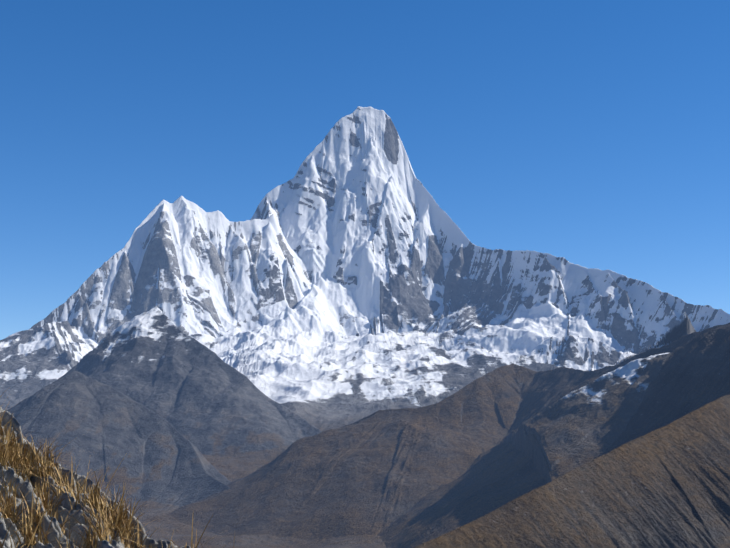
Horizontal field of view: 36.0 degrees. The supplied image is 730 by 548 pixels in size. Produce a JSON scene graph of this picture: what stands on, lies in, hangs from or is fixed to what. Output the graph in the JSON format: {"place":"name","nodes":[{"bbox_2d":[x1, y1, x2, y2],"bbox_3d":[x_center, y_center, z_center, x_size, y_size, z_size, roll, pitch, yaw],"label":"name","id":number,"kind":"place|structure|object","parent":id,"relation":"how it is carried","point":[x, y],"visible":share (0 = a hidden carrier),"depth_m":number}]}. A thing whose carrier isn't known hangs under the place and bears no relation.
{"place":"outdoors","nodes":[
{"label":"outdoors","id":0,"kind":"place"},
{"bbox_2d":[0,106,729,547],"bbox_3d":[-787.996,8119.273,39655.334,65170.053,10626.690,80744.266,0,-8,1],"label":"terrain ground","id":1,"kind":"structure","parent":0,"point":[350,334],"depth_m":5047.14},
{"bbox_2d":[0,407,190,547],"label":"foreground rock","id":2,"kind":"object","parent":1,"relation":"on","point":[46,521],"visible":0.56,"depth_m":6.33},
{"bbox_2d":[0,387,234,547],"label":"dry grass","id":3,"kind":"structure","parent":2,"relation":"on","point":[14,458],"depth_m":6.22},
{"bbox_2d":[0,0,729,339],"label":"sky","id":4,"kind":"structure","parent":0,"point":[592,134]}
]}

